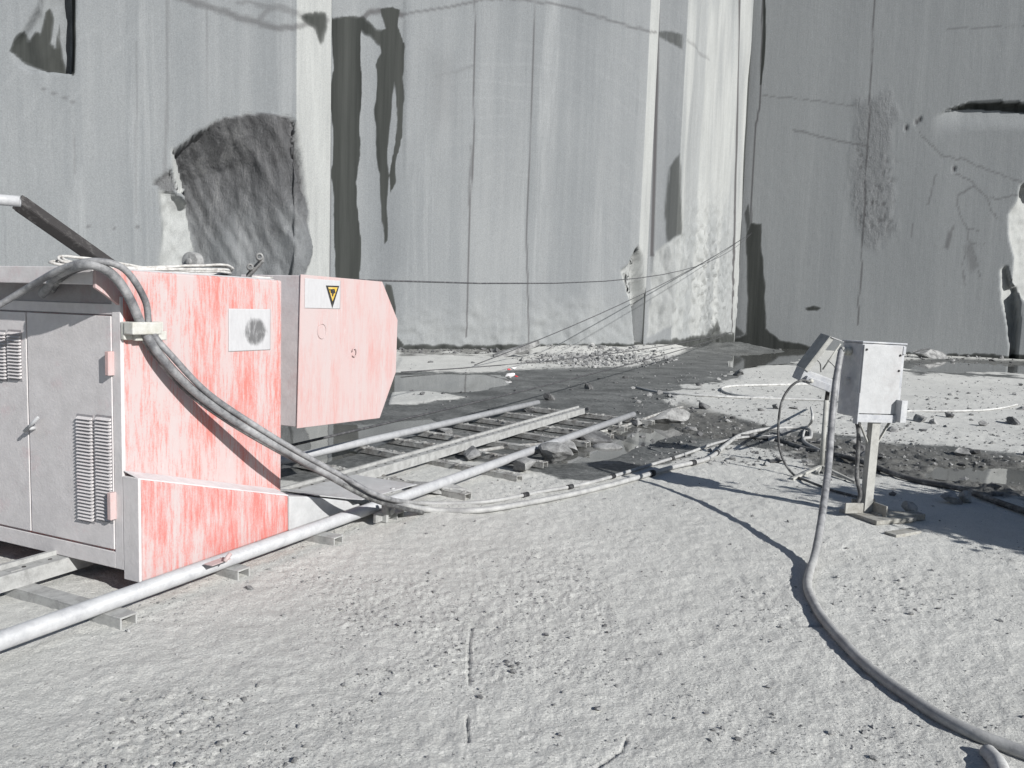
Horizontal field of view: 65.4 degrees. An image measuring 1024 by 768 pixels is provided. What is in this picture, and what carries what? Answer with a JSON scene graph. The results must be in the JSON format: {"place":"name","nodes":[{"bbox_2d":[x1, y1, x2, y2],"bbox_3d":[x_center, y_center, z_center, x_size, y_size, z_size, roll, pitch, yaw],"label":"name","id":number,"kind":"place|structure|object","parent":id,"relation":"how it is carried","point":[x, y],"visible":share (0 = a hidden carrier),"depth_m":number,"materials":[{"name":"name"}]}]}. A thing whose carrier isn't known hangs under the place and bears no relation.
{"place":"outdoors","nodes":[
{"label":"outdoors","id":0,"kind":"place"},
{"bbox_2d":[0,342,1023,767],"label":"ground","id":1,"kind":"structure","parent":0,"point":[672,602],"depth_m":4.16,"materials":[{"name":"stone"}]},
{"bbox_2d":[0,0,331,276],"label":"quarry wall","id":2,"kind":"structure","parent":1,"relation":"on","point":[152,132],"depth_m":24.53,"materials":[{"name":"stone"}]},
{"bbox_2d":[245,585,253,589],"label":"stone","id":3,"kind":"object","parent":1,"relation":"on","point":[248,587],"visible":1,"depth_m":4.43,"materials":[{"name":"stone"}]},
{"bbox_2d":[0,400,654,650],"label":"saw track","id":4,"kind":"structure","parent":1,"relation":"on","point":[19,578],"depth_m":6.33,"materials":[{"name":"white metal"}]},
{"bbox_2d":[0,194,416,581],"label":"stone saw","id":5,"kind":"object","parent":4,"relation":"on","point":[120,449],"visible":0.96,"depth_m":4.54,"materials":[{"name":"red paint"}]},
{"bbox_2d":[0,311,31,530],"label":"door","id":6,"kind":"structure","parent":5,"relation":"in","point":[15,463],"depth_m":4.54,"materials":[{"name":"grey paint"}]},
{"bbox_2d":[23,312,115,548],"bbox_3d":[-2.419,0.245,4.336,0.674,1.245,0.063,4,6,25],"label":"door","id":7,"kind":"structure","parent":5,"relation":"in","point":[71,426],"depth_m":4.34,"materials":[{"name":"grey paint"}]},
{"bbox_2d":[48,255,273,278],"bbox_3d":[-2.052,-0.698,4.771,0.410,0.080,1.354,6,7,39],"label":"rope coil","id":8,"kind":"object","parent":5,"relation":"on","point":[225,271],"visible":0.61,"depth_m":4.67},
{"bbox_2d":[291,335,725,445],"bbox_3d":[3.858,-0.830,21.767,0.026,0.361,33.760,4,6,21],"label":"saw wire","id":9,"kind":"object","parent":5,"relation":"attached to","point":[350,431],"visible":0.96,"depth_m":9.79,"materials":[{"name":"metal"}]},
{"bbox_2d":[358,241,742,283],"bbox_3d":[5.506,-4.296,23.666,0.018,4.094,37.709,4,6,21],"label":"saw wire","id":10,"kind":"object","parent":5,"relation":"attached to","point":[512,283],"visible":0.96,"depth_m":9.12,"materials":[{"name":"metal"}]},
{"bbox_2d":[474,233,750,365],"bbox_3d":[5.660,-4.136,31.221,0.028,5.826,24.103,5,6,33],"label":"saw wire","id":11,"kind":"object","parent":10,"relation":"attached to","point":[600,313],"visible":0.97,"depth_m":26.85,"materials":[{"name":"metal"}]},
{"bbox_2d":[281,419,435,468],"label":"puddle","id":12,"kind":"object","parent":1,"relation":"on","point":[290,435],"visible":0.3,"depth_m":9.99,"materials":[{"name":"liquid"}]},
{"bbox_2d":[0,258,781,505],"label":"control cable","id":13,"kind":"object","parent":1,"relation":"on","point":[161,344],"visible":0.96,"depth_m":4.70,"materials":[{"name":"rubber"}]},
{"bbox_2d":[38,261,819,513],"bbox_3d":[1.176,0.050,7.546,1.367,1.789,9.828,7,7,42],"label":"supply hose","id":14,"kind":"object","parent":1,"relation":"on","point":[119,282],"visible":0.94,"depth_m":4.86,"materials":[{"name":"rubber"}]},
{"bbox_2d":[50,270,423,514],"bbox_3d":[-1.392,0.204,4.969,2.519,1.748,0.552,-3,7,-43],"label":"control cable","id":15,"kind":"object","parent":14,"relation":"attached to","point":[55,287],"visible":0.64,"depth_m":4.79,"materials":[{"name":"rubber"}]},
{"bbox_2d":[411,481,467,493],"bbox_3d":[-0.613,0.893,6.824,0.512,0.100,0.178,2,5,0],"label":"stone","id":16,"kind":"object","parent":1,"relation":"on","point":[449,486],"visible":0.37,"depth_m":6.79,"materials":[{"name":"stone"}]},
{"bbox_2d":[435,428,452,433],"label":"stone","id":17,"kind":"object","parent":1,"relation":"on","point":[445,430],"visible":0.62,"depth_m":10.06,"materials":[{"name":"stone"}]},
{"bbox_2d":[388,374,511,393],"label":"puddle","id":18,"kind":"object","parent":1,"relation":"on","point":[452,383],"visible":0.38,"depth_m":17.18,"materials":[{"name":"liquid"}]},
{"bbox_2d":[463,446,480,460],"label":"stone","id":19,"kind":"object","parent":1,"relation":"on","point":[471,452],"visible":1,"depth_m":8.32,"materials":[{"name":"stone"}]},
{"bbox_2d":[329,0,659,349],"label":"quarry wall","id":20,"kind":"structure","parent":1,"relation":"on","point":[493,141],"depth_m":30.20,"materials":[{"name":"stone"}]},
{"bbox_2d":[505,373,517,377],"bbox_3d":[-0.006,-0.197,18.696,0.310,0.124,0.128,2,5,0],"label":"crumpled bag","id":21,"kind":"object","parent":1,"relation":"on","point":[509,375],"visible":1,"depth_m":18.68,"materials":[{"name":"white plastic"}]},
{"bbox_2d":[0,477,1023,767],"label":"pebbles","id":22,"kind":"object","parent":1,"relation":"on","point":[506,661],"visible":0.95,"depth_m":3.40,"materials":[{"name":"stone"}]},
{"bbox_2d":[492,340,539,356],"bbox_3d":[0.148,-1.116,26.248,1.563,0.697,0.288,1,6,-13],"label":"stone slab","id":23,"kind":"object","parent":1,"relation":"on","point":[528,347],"depth_m":26.15,"materials":[{"name":"stone"}]},
{"bbox_2d":[513,457,535,470],"bbox_3d":[0.127,0.801,7.932,0.200,0.134,0.325,5,6,31],"label":"stone","id":24,"kind":"object","parent":1,"relation":"on","point":[523,464],"visible":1,"depth_m":7.83,"materials":[{"name":"stone"}]},
{"bbox_2d":[524,407,535,412],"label":"stone","id":25,"kind":"object","parent":1,"relation":"on","point":[530,410],"visible":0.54,"depth_m":12.55,"materials":[{"name":"stone"}]},
{"bbox_2d":[543,393,554,399],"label":"stone","id":26,"kind":"object","parent":1,"relation":"on","point":[547,396],"visible":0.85,"depth_m":14.32,"materials":[{"name":"stone"}]},
{"bbox_2d":[538,442,573,463],"bbox_3d":[0.465,0.738,8.440,0.352,0.238,0.322,0,6,-17],"label":"stone","id":27,"kind":"object","parent":1,"relation":"on","point":[553,452],"visible":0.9,"depth_m":8.36,"materials":[{"name":"stone"}]},
{"bbox_2d":[401,332,730,372],"bbox_3d":[3.921,-1.373,28.368,0.032,0.839,23.217,5,6,34],"label":"saw wire","id":28,"kind":"object","parent":1,"relation":"on","point":[551,360],"visible":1,"depth_m":24.22,"materials":[{"name":"metal"}]},
{"bbox_2d":[562,440,577,451],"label":"stone","id":29,"kind":"object","parent":1,"relation":"on","point":[570,444],"visible":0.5,"depth_m":9.20,"materials":[{"name":"stone"}]},
{"bbox_2d":[477,406,683,450],"bbox_3d":[1.436,0.593,11.250,0.387,0.078,6.040,5,6,33],"label":"thin cable","id":30,"kind":"object","parent":1,"relation":"on","point":[534,444],"visible":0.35,"depth_m":9.47,"materials":[{"name":"rubber"}]},
{"bbox_2d":[584,382,592,389],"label":"stone","id":31,"kind":"object","parent":1,"relation":"on","point":[588,386],"visible":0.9,"depth_m":16.65,"materials":[{"name":"stone"}]},
{"bbox_2d":[512,343,677,367],"bbox_3d":[3.038,-1.239,29.808,6.252,0.492,16.519,3,5,10],"label":"rubble","id":32,"kind":"object","parent":1,"relation":"on","point":[604,358],"visible":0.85,"depth_m":27.16,"materials":[{"name":"stone"}]},
{"bbox_2d":[577,429,612,443],"bbox_3d":[1.009,0.676,9.966,0.483,0.204,0.327,0,6,-16],"label":"stone","id":33,"kind":"object","parent":1,"relation":"on","point":[596,437],"visible":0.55,"depth_m":9.88,"materials":[{"name":"stone"}]},
{"bbox_2d":[593,443,622,448],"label":"stone","id":34,"kind":"object","parent":1,"relation":"on","point":[608,446],"visible":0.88,"depth_m":9.57,"materials":[{"name":"stone"}]},
{"bbox_2d":[561,423,689,462],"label":"puddle","id":35,"kind":"object","parent":1,"relation":"on","point":[655,432],"visible":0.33,"depth_m":10.14,"materials":[{"name":"liquid"}]},
{"bbox_2d":[631,417,641,425],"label":"stone","id":36,"kind":"object","parent":1,"relation":"on","point":[636,422],"visible":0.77,"depth_m":11.55,"materials":[{"name":"stone"}]},
{"bbox_2d":[648,408,689,422],"bbox_3d":[2.314,0.482,11.942,0.750,0.255,0.292,-1,6,-24],"label":"stone","id":37,"kind":"object","parent":1,"relation":"on","point":[671,415],"visible":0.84,"depth_m":11.87,"materials":[{"name":"stone"}]},
{"bbox_2d":[631,0,753,346],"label":"quarry wall","id":38,"kind":"structure","parent":1,"relation":"on","point":[700,119],"depth_m":36.05,"materials":[{"name":"stone"}]},
{"bbox_2d":[698,402,710,408],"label":"stone","id":39,"kind":"object","parent":1,"relation":"on","point":[703,406],"visible":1,"depth_m":13.72,"materials":[{"name":"stone"}]},
{"bbox_2d":[397,346,1023,364],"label":"wall foot rubble","id":40,"kind":"object","parent":1,"relation":"on","point":[496,350],"depth_m":29.75,"materials":[{"name":"stone"}]},
{"bbox_2d":[410,344,1023,495],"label":"mud clods","id":41,"kind":"object","parent":1,"relation":"on","point":[975,451],"visible":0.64,"depth_m":9.86,"materials":[{"name":"soil"}]},
{"bbox_2d":[635,386,837,402],"bbox_3d":[4.377,0.236,15.759,4.331,0.080,0.861,5,6,27],"label":"thin cable","id":42,"kind":"object","parent":1,"relation":"on","point":[740,397],"visible":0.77,"depth_m":15.56,"materials":[{"name":"rubber"}]},
{"bbox_2d":[733,369,743,375],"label":"stone","id":43,"kind":"object","parent":1,"relation":"on","point":[738,372],"visible":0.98,"depth_m":21.44,"materials":[{"name":"stone"}]},
{"bbox_2d":[720,383,808,396],"bbox_3d":[6.077,0.077,18.051,1.614,0.073,5.083,6,7,40],"label":"thin cable","id":44,"kind":"object","parent":1,"relation":"on","point":[737,385],"visible":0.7,"depth_m":18.11,"materials":[{"name":"rubber"}]},
{"bbox_2d":[728,348,807,372],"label":"puddle","id":45,"kind":"object","parent":1,"relation":"on","point":[742,360],"visible":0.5,"depth_m":31.14,"materials":[{"name":"liquid"}]},
{"bbox_2d":[802,406,813,436],"bbox_3d":[4.253,0.430,11.432,0.167,0.525,5.154,4,6,20],"label":"curled cable","id":46,"kind":"object","parent":1,"relation":"on","point":[811,420],"visible":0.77,"depth_m":10.50,"materials":[{"name":"rubber"}]},
{"bbox_2d":[791,333,854,482],"bbox_3d":[3.147,0.214,8.226,0.678,1.458,0.838,2,5,0],"label":"control console","id":47,"kind":"object","parent":1,"relation":"on","point":[807,361],"visible":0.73,"depth_m":8.37,"materials":[{"name":"metal"}]},
{"bbox_2d":[777,379,857,497],"bbox_3d":[3.016,0.503,7.628,0.332,0.985,1.396,1,5,-9],"label":"console cable","id":48,"kind":"object","parent":47,"relation":"attached to","point":[779,446],"visible":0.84,"depth_m":8.24,"materials":[{"name":"rubber"}]},
{"bbox_2d":[630,371,1023,466],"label":"gravel","id":49,"kind":"structure","parent":1,"relation":"on","point":[784,431],"depth_m":11.31,"materials":[{"name":"grey gravel"}]},
{"bbox_2d":[837,340,915,524],"bbox_3d":[2.950,0.372,6.496,0.514,1.434,0.523,0,6,-19],"label":"control cabinet","id":50,"kind":"object","parent":1,"relation":"on","point":[870,382],"visible":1,"depth_m":6.45,"materials":[{"name":"metal"}]},
{"bbox_2d":[854,423,861,502],"bbox_3d":[2.827,0.643,6.537,0.064,0.789,0.122,-2,7,-36],"label":"cabinet cable","id":51,"kind":"object","parent":50,"relation":"hanging from","point":[857,461],"visible":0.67,"depth_m":6.52,"materials":[{"name":"rubber"}]},
{"bbox_2d":[732,433,1023,513],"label":"ground hose","id":52,"kind":"object","parent":1,"relation":"on","point":[1001,503],"visible":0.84,"depth_m":7.97,"materials":[{"name":"rubber"}]},
{"bbox_2d":[735,0,1023,358],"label":"quarry wall","id":53,"kind":"structure","parent":1,"relation":"on","point":[883,196],"depth_m":38.85,"materials":[{"name":"stone"}]},
{"bbox_2d":[871,511,924,519],"bbox_3d":[3.146,1.075,6.505,0.420,0.050,0.100,1,5,-9],"label":"board","id":54,"kind":"object","parent":1,"relation":"on","point":[918,515],"visible":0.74,"depth_m":6.48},
{"bbox_2d":[884,528,920,537],"bbox_3d":[2.972,1.134,6.065,0.300,0.030,0.100,-1,6,-29],"label":"board","id":55,"kind":"object","parent":1,"relation":"on","point":[905,532],"visible":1,"depth_m":6.03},
{"bbox_2d":[901,501,917,510],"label":"stone","id":56,"kind":"object","parent":1,"relation":"on","point":[908,506],"visible":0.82,"depth_m":6.63,"materials":[{"name":"stone"}]},
{"bbox_2d":[803,348,1023,759],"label":"power hose","id":57,"kind":"object","parent":1,"relation":"on","point":[929,710],"visible":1,"depth_m":3.81,"materials":[{"name":"rubber"}]},
{"bbox_2d":[913,414,925,422],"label":"stone","id":58,"kind":"object","parent":1,"relation":"on","point":[918,418],"visible":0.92,"depth_m":12.85,"materials":[{"name":"stone"}]},
{"bbox_2d":[912,348,948,358],"bbox_3d":[18.603,-1.263,35.592,1.317,0.648,1.122,-1,6,-27],"label":"boulder","id":59,"kind":"object","parent":1,"relation":"on","point":[927,353],"visible":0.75,"depth_m":35.38,"materials":[{"name":"stone"}]},
{"bbox_2d":[945,412,954,417],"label":"stone","id":60,"kind":"object","parent":1,"relation":"on","point":[948,414],"visible":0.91,"depth_m":13.54,"materials":[{"name":"stone"}]},
{"bbox_2d":[940,492,962,504],"bbox_3d":[3.947,1.029,7.174,0.193,0.109,0.129,2,5,0],"label":"stone","id":61,"kind":"object","parent":1,"relation":"on","point":[952,497],"visible":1,"depth_m":7.14,"materials":[{"name":"stone"}]},
{"bbox_2d":[907,403,1017,411],"bbox_3d":[7.982,0.472,14.474,5.277,0.064,0.512,-1,6,-30],"label":"thin cable","id":62,"kind":"object","parent":1,"relation":"on","point":[975,410],"visible":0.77,"depth_m":14.34,"materials":[{"name":"rubber"}]},
{"bbox_2d":[954,447,971,455],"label":"stone","id":63,"kind":"object","parent":1,"relation":"on","point":[960,451],"visible":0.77,"depth_m":9.69,"materials":[{"name":"stone"}]},
{"bbox_2d":[958,490,971,502],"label":"stone","id":64,"kind":"object","parent":1,"relation":"on","point":[964,496],"visible":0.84,"depth_m":7.18,"materials":[{"name":"stone"}]},
{"bbox_2d":[907,362,1023,373],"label":"puddle","id":65,"kind":"object","parent":1,"relation":"on","point":[954,367],"visible":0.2,"depth_m":28.97,"materials":[{"name":"liquid"}]},
{"bbox_2d":[925,467,1023,484],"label":"puddle","id":66,"kind":"object","parent":1,"relation":"on","point":[987,475],"visible":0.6,"depth_m":8.61,"materials":[{"name":"liquid"}]},
{"bbox_2d":[978,420,987,425],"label":"stone","id":67,"kind":"object","parent":1,"relation":"on","point":[983,423],"visible":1,"depth_m":12.66,"materials":[{"name":"stone"}]},
{"bbox_2d":[979,744,1009,767],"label":"hose stub","id":68,"kind":"object","parent":1,"relation":"on","point":[992,756],"visible":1,"depth_m":2.88,"materials":[{"name":"rubber"}]},
{"bbox_2d":[1006,416,1020,424],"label":"stone","id":69,"kind":"object","parent":1,"relation":"on","point":[1012,420],"visible":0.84,"depth_m":12.97,"materials":[{"name":"stone"}]}
]}

